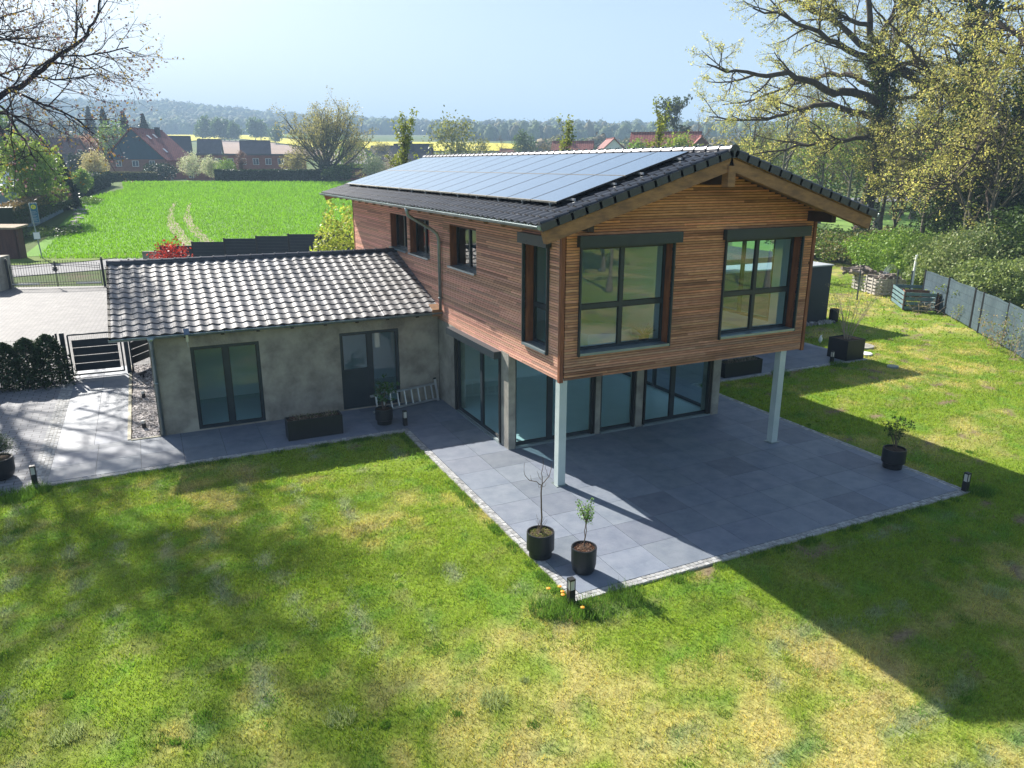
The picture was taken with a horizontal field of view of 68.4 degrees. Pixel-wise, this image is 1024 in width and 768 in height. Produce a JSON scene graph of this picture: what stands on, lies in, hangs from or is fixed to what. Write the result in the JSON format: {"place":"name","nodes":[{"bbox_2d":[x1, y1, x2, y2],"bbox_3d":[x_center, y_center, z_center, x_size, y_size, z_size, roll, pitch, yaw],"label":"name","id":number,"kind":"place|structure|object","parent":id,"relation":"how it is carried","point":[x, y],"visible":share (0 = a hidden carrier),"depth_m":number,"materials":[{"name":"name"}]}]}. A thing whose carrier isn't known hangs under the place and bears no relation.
{"place":"outdoors","nodes":[
{"label":"outdoors","id":0,"kind":"place"},
{"bbox_2d":[0,374,65,495],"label":"side path","id":1,"kind":"structure","parent":0,"point":[25,417],"depth_m":21.81,"materials":[{"name":"grey concrete"}]},
{"bbox_2d":[0,342,31,392],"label":"fir tree","id":2,"kind":"object","parent":1,"relation":"on","point":[4,351],"visible":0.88,"depth_m":24.74,"materials":[{"name":"green plant"}]},
{"bbox_2d":[0,337,56,390],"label":"fir tree","id":3,"kind":"object","parent":1,"relation":"on","point":[22,347],"visible":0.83,"depth_m":24.92,"materials":[{"name":"green plant"}]},
{"bbox_2d":[24,334,82,389],"bbox_3d":[-15.623,-0.814,25.466,1.752,1.865,1.855,-8,18,-25],"label":"fir tree","id":4,"kind":"object","parent":1,"relation":"on","point":[43,342],"visible":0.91,"depth_m":25.23,"materials":[{"name":"green plant"}]},
{"bbox_2d":[4,257,105,288],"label":"driveway gate","id":5,"kind":"structure","parent":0,"point":[55,269],"depth_m":45.37,"materials":[{"name":"black metal"}]},
{"bbox_2d":[0,286,150,373],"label":"driveway","id":6,"kind":"structure","parent":0,"point":[31,313],"depth_m":37.56,"materials":[{"name":"grey concrete"}]},
{"bbox_2d":[147,236,192,258],"bbox_3d":[-17.897,-6.021,39.918,2.721,3.710,2.567,-8,18,-25],"label":"japanese maple","id":7,"kind":"object","parent":6,"relation":"on","point":[169,248],"visible":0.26,"depth_m":39.50,"materials":[{"name":"red plant"}]},
{"bbox_2d":[10,252,142,264],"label":"grass verge","id":8,"kind":"object","parent":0,"point":[34,259],"depth_m":58.89,"materials":[{"name":"green plant"}]},
{"bbox_2d":[0,224,28,258],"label":"bus shelter","id":9,"kind":"object","parent":8,"relation":"on","point":[12,243],"visible":0.98,"depth_m":59.04,"materials":[{"name":"grey concrete"}]},
{"bbox_2d":[11,257,142,276],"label":"road","id":10,"kind":"structure","parent":0,"point":[59,267],"depth_m":54.15,"materials":[{"name":"grey asphalt"}]},
{"bbox_2d":[0,0,183,199],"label":"maple tree","id":11,"kind":"object","parent":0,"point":[15,88],"visible":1,"depth_m":32.19,"materials":[{"name":"brown plant"}]},
{"bbox_2d":[27,180,353,258],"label":"green field","id":12,"kind":"structure","parent":0,"point":[35,250],"depth_m":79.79,"materials":[{"name":"green plant"}]},
{"bbox_2d":[52,156,84,209],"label":"evergreen tree","id":13,"kind":"object","parent":12,"relation":"on","point":[77,200],"visible":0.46,"depth_m":94.61,"materials":[{"name":"green plant"}]},
{"bbox_2d":[628,131,701,147],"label":"brick house","id":14,"kind":"structure","parent":12,"relation":"on","point":[649,136],"depth_m":128.97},
{"bbox_2d":[13,270,388,399],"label":"ground","id":15,"kind":"structure","parent":0,"point":[63,278],"depth_m":49.28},
{"bbox_2d":[27,208,63,226],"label":"retaining wall","id":16,"kind":"structure","parent":15,"relation":"on","point":[54,214],"depth_m":84.82,"materials":[{"name":"grey concrete"}]},
{"bbox_2d":[0,187,73,223],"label":"hedge","id":17,"kind":"object","parent":16,"relation":"on","point":[15,211],"visible":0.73,"depth_m":75.21,"materials":[{"name":"green plant"}]},
{"bbox_2d":[131,364,160,438],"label":"gravel","id":18,"kind":"structure","parent":15,"relation":"on","point":[142,409],"depth_m":23.26,"materials":[{"name":"grey gravel"}]},
{"bbox_2d":[128,340,149,371],"bbox_3d":[-13.525,-1.356,27.447,0.083,1.570,1.326,2,16,7],"label":"fence","id":19,"kind":"object","parent":18,"relation":"on","point":[143,355],"visible":0.52,"depth_m":27.29,"materials":[{"name":"grey metal"}]},
{"bbox_2d":[159,233,353,257],"bbox_3d":[-17.500,-8.957,51.868,13.234,2.920,0.133,-1,16,-3],"label":"privacy fence","id":20,"kind":"object","parent":15,"relation":"on","point":[270,244],"visible":0.4,"depth_m":51.68,"materials":[{"name":"black metal"}]},
{"bbox_2d":[302,199,354,251],"bbox_3d":[-7.931,-5.483,34.328,3.518,5.871,3.071,-8,18,-25],"label":"columnar shrub","id":21,"kind":"object","parent":15,"relation":"on","point":[341,230],"visible":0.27,"depth_m":33.53,"materials":[{"name":"green plant"}]},
{"bbox_2d":[685,0,1000,232],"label":"oak tree","id":22,"kind":"object","parent":15,"relation":"on","point":[836,18],"visible":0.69,"depth_m":56.40,"materials":[{"name":"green plant"}]},
{"bbox_2d":[969,204,1023,291],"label":"shrub","id":23,"kind":"object","parent":15,"relation":"on","point":[1019,219],"visible":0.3,"depth_m":39.23,"materials":[{"name":"green plant"}]},
{"bbox_2d":[222,140,328,155],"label":"ploughed field","id":24,"kind":"structure","parent":0,"point":[231,147],"depth_m":358.67,"materials":[{"name":"brown soil"}]},
{"bbox_2d":[240,137,532,150],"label":"rapeseed field","id":25,"kind":"structure","parent":0,"point":[492,147],"depth_m":456.52,"materials":[{"name":"yellow plant"}]},
{"bbox_2d":[24,135,933,251],"bbox_3d":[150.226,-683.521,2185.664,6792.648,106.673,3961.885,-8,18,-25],"label":"hills","id":26,"kind":"structure","parent":0,"point":[57,220],"depth_m":154.10,"materials":[{"name":"green plant"}]},
{"bbox_2d":[0,125,69,222],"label":"tree","id":27,"kind":"object","parent":26,"relation":"on","point":[43,186],"visible":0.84,"depth_m":79.63,"materials":[{"name":"green plant"}]},
{"bbox_2d":[0,94,73,187],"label":"leaning tree","id":28,"kind":"object","parent":26,"relation":"on","point":[8,126],"visible":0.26,"depth_m":83.50,"materials":[{"name":"green plant"}]},
{"bbox_2d":[8,137,88,170],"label":"brick house","id":29,"kind":"structure","parent":26,"relation":"on","point":[76,149],"depth_m":203.57,"materials":[{"name":"white paint"}]},
{"bbox_2d":[22,225,84,237],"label":"shrub","id":30,"kind":"object","parent":26,"relation":"on","point":[52,231],"visible":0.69,"depth_m":72.09,"materials":[{"name":"green plant"}]},
{"bbox_2d":[50,170,112,196],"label":"hedge","id":31,"kind":"object","parent":26,"relation":"on","point":[102,180],"visible":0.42,"depth_m":124.56,"materials":[{"name":"green plant"}]},
{"bbox_2d":[76,149,109,171],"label":"tree","id":32,"kind":"object","parent":26,"relation":"on","point":[96,163],"visible":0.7,"depth_m":133.78,"materials":[{"name":"grey plant"}]},
{"bbox_2d":[92,118,126,156],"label":"tree","id":33,"kind":"object","parent":26,"relation":"on","point":[111,141],"visible":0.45,"depth_m":226.93,"materials":[{"name":"green plant"}]},
{"bbox_2d":[109,171,157,181],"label":"hedge","id":34,"kind":"object","parent":26,"relation":"on","point":[136,176],"visible":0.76,"depth_m":152.05,"materials":[{"name":"green plant"}]},
{"bbox_2d":[102,127,189,179],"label":"brick house","id":35,"kind":"structure","parent":26,"relation":"on","point":[156,145],"depth_m":172.74,"materials":[{"name":"red brick"}]},
{"bbox_2d":[197,139,223,153],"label":"brick house","id":36,"kind":"structure","parent":26,"relation":"on","point":[209,146],"depth_m":226.60,"materials":[{"name":"white paint"}]},
{"bbox_2d":[196,154,306,169],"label":"brick house","id":37,"kind":"structure","parent":26,"relation":"on","point":[264,161],"depth_m":182.47,"materials":[{"name":"brown brick"}]},
{"bbox_2d":[239,140,270,153],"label":"solar panels","id":38,"kind":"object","parent":26,"relation":"on","point":[255,146],"depth_m":202.62,"materials":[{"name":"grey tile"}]},
{"bbox_2d":[213,169,340,181],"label":"hedge","id":39,"kind":"object","parent":26,"relation":"on","point":[290,175],"visible":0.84,"depth_m":150.93,"materials":[{"name":"green plant"}]},
{"bbox_2d":[269,85,382,178],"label":"fan tree","id":40,"kind":"object","parent":26,"relation":"on","point":[323,131],"visible":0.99,"depth_m":150.25,"materials":[{"name":"green plant"}]},
{"bbox_2d":[321,164,355,181],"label":"shrub","id":41,"kind":"object","parent":26,"relation":"on","point":[345,173],"visible":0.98,"depth_m":147.24,"materials":[{"name":"green plant"}]},
{"bbox_2d":[384,107,418,167],"bbox_3d":[-8.717,-16.054,60.204,3.543,11.515,2.850,8,18,26],"label":"poplar tree","id":42,"kind":"object","parent":26,"relation":"on","point":[401,158],"visible":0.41,"depth_m":58.66,"materials":[{"name":"green plant"}]},
{"bbox_2d":[391,141,434,162],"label":"brick house","id":43,"kind":"structure","parent":26,"relation":"on","point":[415,149],"depth_m":189.66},
{"bbox_2d":[420,105,480,154],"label":"oak tree","id":44,"kind":"object","parent":26,"relation":"on","point":[451,146],"visible":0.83,"depth_m":160.64,"materials":[{"name":"green plant"}]},
{"bbox_2d":[1,131,950,162],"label":"parkland trees","id":45,"kind":"object","parent":26,"relation":"on","point":[599,140],"visible":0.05,"depth_m":295.83,"materials":[{"name":"green plant"}]},
{"bbox_2d":[0,95,999,134],"bbox_3d":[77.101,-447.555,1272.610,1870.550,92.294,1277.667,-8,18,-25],"label":"hill forest","id":46,"kind":"object","parent":26,"relation":"on","point":[180,118],"visible":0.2,"depth_m":1035.62,"materials":[{"name":"green plant"}]},
{"bbox_2d":[3,119,1010,140],"bbox_3d":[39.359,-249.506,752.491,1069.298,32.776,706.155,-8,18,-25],"label":"valley wood","id":47,"kind":"object","parent":26,"relation":"on","point":[504,131],"visible":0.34,"depth_m":548.71,"materials":[{"name":"green plant"}]},
{"bbox_2d":[655,94,692,131],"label":"tree","id":48,"kind":"object","parent":26,"relation":"on","point":[677,106],"visible":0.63,"depth_m":159.01,"materials":[{"name":"green plant"}]},
{"bbox_2d":[737,121,812,177],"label":"tree","id":49,"kind":"object","parent":26,"relation":"on","point":[776,159],"visible":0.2,"depth_m":98.37,"materials":[{"name":"green plant"}]},
{"bbox_2d":[768,64,835,169],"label":"tree","id":50,"kind":"object","parent":26,"relation":"on","point":[791,134],"visible":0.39,"depth_m":86.70,"materials":[{"name":"green plant"}]},
{"bbox_2d":[791,127,871,197],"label":"tree","id":51,"kind":"object","parent":26,"relation":"on","point":[827,178],"visible":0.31,"depth_m":91.41,"materials":[{"name":"green plant"}]},
{"bbox_2d":[47,343,957,593],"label":"terrace","id":52,"kind":"structure","parent":0,"point":[727,478],"depth_m":18.45,"materials":[{"name":"tile"}]},
{"bbox_2d":[54,331,131,377],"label":"garden gate","id":53,"kind":"structure","parent":52,"relation":"on","point":[84,358],"depth_m":26.39,"materials":[{"name":"grey metal"}]},
{"bbox_2d":[284,410,342,440],"bbox_3d":[-5.442,1.140,20.716,1.480,0.549,0.440,-8,18,-25],"label":"planter","id":54,"kind":"object","parent":52,"relation":"on","point":[312,427],"visible":1,"depth_m":20.53,"materials":[{"name":"black plastic"}]},
{"bbox_2d":[370,377,438,413],"bbox_3d":[-3.277,0.347,23.141,2.318,0.728,0.239,-12,20,-36],"label":"bench","id":55,"kind":"object","parent":52,"relation":"on","point":[419,401],"visible":0.84,"depth_m":23.30,"materials":[{"name":"metal"}]},
{"bbox_2d":[106,144,878,486],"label":"house","id":56,"kind":"structure","parent":52,"relation":"on","point":[482,288],"depth_m":20.66,"materials":[{"name":"brown wood"}]},
{"bbox_2d":[190,341,265,428],"bbox_3d":[-7.976,0.014,21.215,1.800,2.370,0.074,-8,18,-25],"label":"glass door","id":57,"kind":"structure","parent":56,"relation":"in","point":[224,347],"depth_m":21.18,"materials":[{"name":"black metal"}]},
{"bbox_2d":[339,328,400,409],"bbox_3d":[-4.309,-0.475,22.910,1.800,2.370,0.077,-8,18,-25],"label":"glass door","id":58,"kind":"structure","parent":56,"relation":"in","point":[358,384],"depth_m":22.85,"materials":[{"name":"black metal"}]},
{"bbox_2d":[389,213,407,252],"bbox_3d":[-3.824,-5.253,26.035,0.376,1.240,1.900,-8,18,-25],"label":"window","id":59,"kind":"structure","parent":56,"relation":"in","point":[394,217],"depth_m":26.75,"materials":[{"name":"black metal"}]},
{"bbox_2d":[408,217,429,259],"bbox_3d":[-2.880,-4.700,24.155,0.376,1.230,1.950,-8,18,-25],"label":"window","id":60,"kind":"structure","parent":56,"relation":"in","point":[414,237],"depth_m":24.90,"materials":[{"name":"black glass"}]},
{"bbox_2d":[447,224,476,275],"bbox_3d":[-1.290,-3.762,20.989,0.376,1.220,1.980,-8,18,-25],"label":"window","id":61,"kind":"structure","parent":56,"relation":"in","point":[455,264],"depth_m":21.70,"materials":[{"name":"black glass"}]},
{"bbox_2d":[457,340,498,438],"bbox_3d":[-0.899,-0.020,21.177,0.074,2.450,3.180,-8,18,-25],"label":"glass door","id":62,"kind":"structure","parent":56,"relation":"in","point":[482,368],"depth_m":21.21,"materials":[{"name":"black metal"}]},
{"bbox_2d":[517,232,551,355],"bbox_3d":[0.617,-2.092,17.259,0.446,2.660,1.410,-8,18,-25],"label":"window","id":63,"kind":"structure","parent":56,"relation":"in","point":[529,339],"depth_m":17.64,"materials":[{"name":"black glass"}]},
{"bbox_2d":[515,360,588,444],"bbox_3d":[1.121,0.277,20.074,2.440,2.500,0.074,-8,18,-25],"label":"glass door","id":64,"kind":"structure","parent":56,"relation":"in","point":[549,394],"depth_m":20.09,"materials":[{"name":"black metal"}]},
{"bbox_2d":[580,322,630,346],"bbox_3d":[2.223,-1.215,19.146,1.450,0.435,1.500,-8,18,-25],"label":"pouf","id":65,"kind":"object","parent":56,"relation":"on","point":[592,334],"visible":0.45,"depth_m":18.66,"materials":[{"name":"white paint"}]},
{"bbox_2d":[576,231,683,356],"bbox_3d":[2.567,-2.054,16.991,2.697,2.660,0.448,-8,18,-25],"label":"window","id":66,"kind":"structure","parent":56,"relation":"in","point":[667,240],"depth_m":17.10,"materials":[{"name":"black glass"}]},
{"bbox_2d":[645,361,708,422],"bbox_3d":[4.752,-0.208,21.754,2.440,2.500,0.074,-8,18,-25],"label":"glass door","id":67,"kind":"structure","parent":56,"relation":"in","point":[670,415],"depth_m":21.86,"materials":[{"name":"black metal"}]},
{"bbox_2d":[723,240,775,320],"bbox_3d":[6.327,-3.303,21.694,0.376,2.440,3.600,-8,18,-25],"label":"window","id":68,"kind":"structure","parent":56,"relation":"in","point":[744,244],"depth_m":21.02,"materials":[{"name":"black metal"}]},
{"bbox_2d":[717,226,811,339],"bbox_3d":[6.137,-2.530,18.642,2.680,2.660,0.448,-8,18,-25],"label":"window","id":69,"kind":"structure","parent":56,"relation":"in","point":[795,233],"depth_m":18.80,"materials":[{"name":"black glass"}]},
{"bbox_2d":[527,525,554,560],"bbox_3d":[0.541,3.030,14.326,0.530,0.500,0.530,-8,18,-25],"label":"plant pot","id":70,"kind":"object","parent":52,"relation":"on","point":[540,547],"visible":0.98,"depth_m":14.14,"materials":[{"name":"black"}]},
{"bbox_2d":[571,540,596,575],"bbox_3d":[1.311,3.194,13.765,0.470,0.500,0.470,-8,18,-25],"label":"plant pot","id":71,"kind":"object","parent":52,"relation":"on","point":[583,563],"visible":1,"depth_m":13.60,"materials":[{"name":"black"}]},
{"bbox_2d":[721,356,762,377],"bbox_3d":[8.102,-0.608,26.826,1.700,0.519,0.460,-8,18,-25],"label":"planter","id":72,"kind":"object","parent":52,"relation":"on","point":[729,369],"visible":0.74,"depth_m":26.61,"materials":[{"name":"black"}]},
{"bbox_2d":[827,335,865,360],"bbox_3d":[12.930,-1.412,29.142,0.920,0.779,0.920,-8,18,-25],"label":"planter","id":73,"kind":"object","parent":52,"relation":"on","point":[852,348],"visible":0.87,"depth_m":28.83,"materials":[{"name":"black"}]},
{"bbox_2d":[822,269,885,339],"bbox_3d":[12.941,-3.041,28.690,2.380,2.776,1.876,11,19,32],"label":"bare shrub","id":74,"kind":"object","parent":73,"relation":"in","point":[846,335],"visible":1,"depth_m":28.78,"materials":[{"name":"green plant"}]},
{"bbox_2d":[881,444,906,470],"bbox_3d":[9.395,1.813,18.539,0.540,0.500,0.540,-8,18,-25],"label":"plant pot","id":75,"kind":"object","parent":52,"relation":"on","point":[892,459],"visible":0.98,"depth_m":18.38,"materials":[{"name":"black"}]},
{"bbox_2d":[0,258,1023,767],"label":"lawn","id":76,"kind":"structure","parent":0,"point":[562,704],"depth_m":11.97,"materials":[{"name":"plant"}]},
{"bbox_2d":[29,359,968,601],"bbox_3d":[0.917,0.544,23.905,27.660,0.046,20.820,-8,18,-25],"label":"edging mortar","id":77,"kind":"object","parent":76,"relation":"on","point":[258,453],"visible":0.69,"depth_m":17.64,"materials":[{"name":"grey concrete"}]},
{"bbox_2d":[30,342,970,600],"bbox_3d":[0.918,0.532,23.905,27.654,0.050,20.814,-8,18,-25],"label":"cobble edging","id":78,"kind":"object","parent":76,"relation":"on","point":[548,568],"visible":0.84,"depth_m":17.84,"materials":[{"name":"stone"}]},
{"bbox_2d":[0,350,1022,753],"bbox_3d":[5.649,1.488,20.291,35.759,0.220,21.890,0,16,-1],"label":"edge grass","id":79,"kind":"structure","parent":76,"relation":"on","point":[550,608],"depth_m":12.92,"materials":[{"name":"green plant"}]},
{"bbox_2d":[642,94,673,147],"bbox_3d":[10.577,-15.114,56.121,2.584,12.028,3.599,-8,18,-25],"label":"tree","id":80,"kind":"object","parent":76,"relation":"on","point":[662,126],"visible":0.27,"depth_m":54.85,"materials":[{"name":"green plant"}]},
{"bbox_2d":[723,261,833,321],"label":"garden building","id":81,"kind":"structure","parent":76,"relation":"on","point":[819,288],"depth_m":34.06,"materials":[{"name":"grey"}]},
{"bbox_2d":[814,229,896,263],"bbox_3d":[27.129,-10.617,57.848,9.980,2.618,9.657,-8,18,-25],"label":"shrub","id":82,"kind":"object","parent":76,"relation":"on","point":[835,240],"visible":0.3,"depth_m":57.14,"materials":[{"name":"green plant"}]},
{"bbox_2d":[822,224,915,264],"bbox_3d":[26.922,-10.498,56.389,7.678,3.216,8.088,-8,18,-25],"label":"shrub","id":83,"kind":"object","parent":76,"relation":"on","point":[848,240],"visible":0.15,"depth_m":55.69,"materials":[{"name":"green plant"}]},
{"bbox_2d":[851,271,903,294],"bbox_3d":[21.541,-5.976,44.474,1.662,1.000,2.858,-1,16,-2],"label":"pallet crate","id":84,"kind":"object","parent":76,"relation":"on","point":[871,282],"visible":0.66,"depth_m":43.32,"materials":[{"name":"grey wood"}]},
{"bbox_2d":[839,74,922,229],"bbox_3d":[27.951,-16.906,58.269,5.609,14.354,8.248,2,16,6],"label":"tree","id":85,"kind":"object","parent":76,"relation":"on","point":[880,221],"visible":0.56,"depth_m":57.59,"materials":[{"name":"green plant"}]},
{"bbox_2d":[838,226,932,272],"bbox_3d":[26.486,-9.107,51.338,6.796,3.340,8.398,-8,18,-25],"label":"shrub","id":86,"kind":"object","parent":76,"relation":"on","point":[863,255],"visible":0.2,"depth_m":51.52,"materials":[{"name":"green plant"}]},
{"bbox_2d":[871,126,928,232],"bbox_3d":[27.600,-13.353,54.087,4.014,9.817,5.726,7,18,23],"label":"tree","id":87,"kind":"object","parent":76,"relation":"on","point":[895,221],"visible":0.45,"depth_m":53.79,"materials":[{"name":"green plant"}]},
{"bbox_2d":[860,228,944,284],"bbox_3d":[25.886,-7.798,46.461,5.854,3.560,7.915,-2,16,-7],"label":"shrub","id":88,"kind":"object","parent":76,"relation":"on","point":[892,255],"visible":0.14,"depth_m":47.08,"materials":[{"name":"green plant"}]},
{"bbox_2d":[890,283,938,311],"bbox_3d":[21.249,-4.602,39.838,1.599,0.950,2.939,4,17,14],"label":"compost bin","id":89,"kind":"object","parent":76,"relation":"on","point":[897,290],"visible":0.77,"depth_m":38.69,"materials":[{"name":"teal wood"}]},
{"bbox_2d":[873,229,964,284],"bbox_3d":[26.204,-7.404,45.174,9.006,3.530,8.510,-8,18,-25],"label":"shrub","id":90,"kind":"object","parent":76,"relation":"on","point":[903,248],"visible":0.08,"depth_m":46.02,"materials":[{"name":"green plant"}]},
{"bbox_2d":[872,61,992,236],"bbox_3d":[26.937,-13.749,48.805,6.541,13.529,7.318,-2,16,-7],"label":"tree","id":91,"kind":"object","parent":76,"relation":"on","point":[922,229],"visible":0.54,"depth_m":48.19,"materials":[{"name":"green plant"}]},
{"bbox_2d":[845,0,1023,226],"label":"oak tree","id":92,"kind":"object","parent":76,"relation":"on","point":[945,44],"visible":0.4,"depth_m":49.47,"materials":[{"name":"green plant"}]},
{"bbox_2d":[881,0,1023,237],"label":"oak tree","id":93,"kind":"object","parent":76,"relation":"on","point":[1017,34],"visible":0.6,"depth_m":44.12,"materials":[{"name":"green plant"}]},
{"bbox_2d":[896,222,1008,284],"bbox_3d":[25.136,-7.055,42.559,6.972,4.311,6.595,-8,18,-25],"label":"shrub","id":94,"kind":"object","parent":76,"relation":"on","point":[929,239],"visible":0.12,"depth_m":42.63,"materials":[{"name":"green plant"}]},
{"bbox_2d":[909,219,1023,290],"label":"shrub","id":95,"kind":"object","parent":76,"relation":"on","point":[969,249],"visible":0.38,"depth_m":39.38,"materials":[{"name":"green plant"}]},
{"bbox_2d":[910,121,1023,241],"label":"shrub","id":96,"kind":"object","parent":76,"relation":"on","point":[930,209],"visible":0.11,"depth_m":47.99,"materials":[{"name":"green plant"}]},
{"bbox_2d":[915,51,1023,241],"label":"tree","id":97,"kind":"object","parent":76,"relation":"on","point":[980,191],"visible":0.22,"depth_m":45.49,"materials":[{"name":"green plant"}]},
{"bbox_2d":[921,270,1023,357],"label":"screen fence","id":98,"kind":"object","parent":76,"relation":"on","point":[971,299],"visible":0.9,"depth_m":33.68,"materials":[{"name":"black metal"}]},
{"bbox_2d":[921,59,1023,249],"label":"tree","id":99,"kind":"object","parent":76,"relation":"on","point":[994,193],"visible":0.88,"depth_m":41.89,"materials":[{"name":"green plant"}]},
{"bbox_2d":[922,29,1023,230],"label":"tree","id":100,"kind":"object","parent":76,"relation":"on","point":[1003,83],"visible":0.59,"depth_m":42.73,"materials":[{"name":"green plant"}]},
{"bbox_2d":[925,256,1023,308],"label":"shrub","id":101,"kind":"object","parent":76,"relation":"on","point":[1010,282],"visible":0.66,"depth_m":36.29,"materials":[{"name":"green plant"}]},
{"bbox_2d":[0,0,1023,123],"label":"sky","id":102,"kind":"structure","parent":0,"point":[539,60],"materials":[{"name":"blue"}]},
{"bbox_2d":[732,212,931,250],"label":"orchard meadow","id":103,"kind":"structure","parent":0,"point":[887,220],"depth_m":80.62,"materials":[{"name":"green plant"}]},
{"bbox_2d":[711,84,780,157],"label":"tree","id":104,"kind":"object","parent":103,"relation":"on","point":[761,134],"visible":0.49,"depth_m":79.32,"materials":[{"name":"green plant"}]},
{"bbox_2d":[784,97,851,223],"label":"tree","id":105,"kind":"object","parent":103,"relation":"on","point":[822,163],"visible":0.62,"depth_m":80.56,"materials":[{"name":"green plant"}]},
{"bbox_2d":[817,96,872,197],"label":"tree","id":106,"kind":"object","parent":103,"relation":"on","point":[848,176],"visible":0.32,"depth_m":83.95,"materials":[{"name":"green plant"}]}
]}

